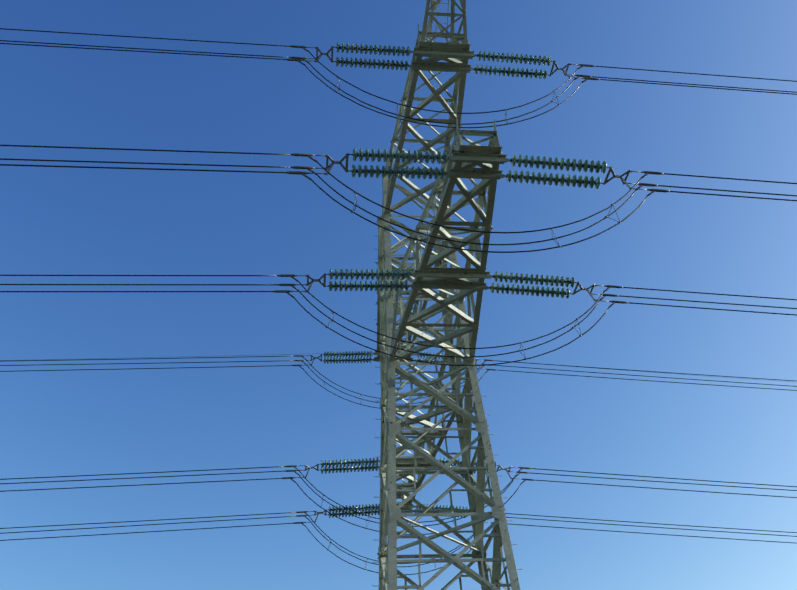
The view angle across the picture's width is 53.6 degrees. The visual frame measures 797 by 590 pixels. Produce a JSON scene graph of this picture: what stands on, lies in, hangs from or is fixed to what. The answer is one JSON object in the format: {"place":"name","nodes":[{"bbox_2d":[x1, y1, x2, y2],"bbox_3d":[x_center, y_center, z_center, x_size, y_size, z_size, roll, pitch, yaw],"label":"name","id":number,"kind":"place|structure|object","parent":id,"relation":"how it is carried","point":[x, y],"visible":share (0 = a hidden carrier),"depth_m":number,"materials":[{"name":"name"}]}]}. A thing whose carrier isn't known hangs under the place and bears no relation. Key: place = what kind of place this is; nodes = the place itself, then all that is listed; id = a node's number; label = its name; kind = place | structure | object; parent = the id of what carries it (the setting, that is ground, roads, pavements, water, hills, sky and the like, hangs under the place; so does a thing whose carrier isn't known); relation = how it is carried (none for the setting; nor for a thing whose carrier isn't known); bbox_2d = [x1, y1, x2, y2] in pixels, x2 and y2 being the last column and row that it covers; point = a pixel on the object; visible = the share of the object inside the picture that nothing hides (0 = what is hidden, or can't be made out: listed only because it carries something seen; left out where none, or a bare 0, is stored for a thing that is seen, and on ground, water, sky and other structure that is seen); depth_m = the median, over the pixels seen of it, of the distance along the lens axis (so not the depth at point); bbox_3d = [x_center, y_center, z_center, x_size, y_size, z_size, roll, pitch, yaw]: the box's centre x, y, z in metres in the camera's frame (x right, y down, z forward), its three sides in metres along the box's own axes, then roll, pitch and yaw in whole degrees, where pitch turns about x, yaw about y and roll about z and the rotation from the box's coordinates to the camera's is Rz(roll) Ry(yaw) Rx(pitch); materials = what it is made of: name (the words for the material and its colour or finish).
{"place":"outdoors","nodes":[
{"label":"outdoors","id":0,"kind":"place"},
{"bbox_2d":[0,0,796,589],"label":"sky","id":1,"kind":"structure","parent":0,"point":[74,421],"materials":[{"name":"blue"}]},
{"label":"ground","id":2,"kind":"structure","parent":0,"visible":0},
{"bbox_2d":[0,0,796,589],"bbox_3d":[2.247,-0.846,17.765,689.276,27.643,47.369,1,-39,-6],"label":"pylon","id":3,"kind":"object","parent":2,"relation":"on","point":[442,240],"visible":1,"depth_m":24.76,"materials":[{"name":"metal"}]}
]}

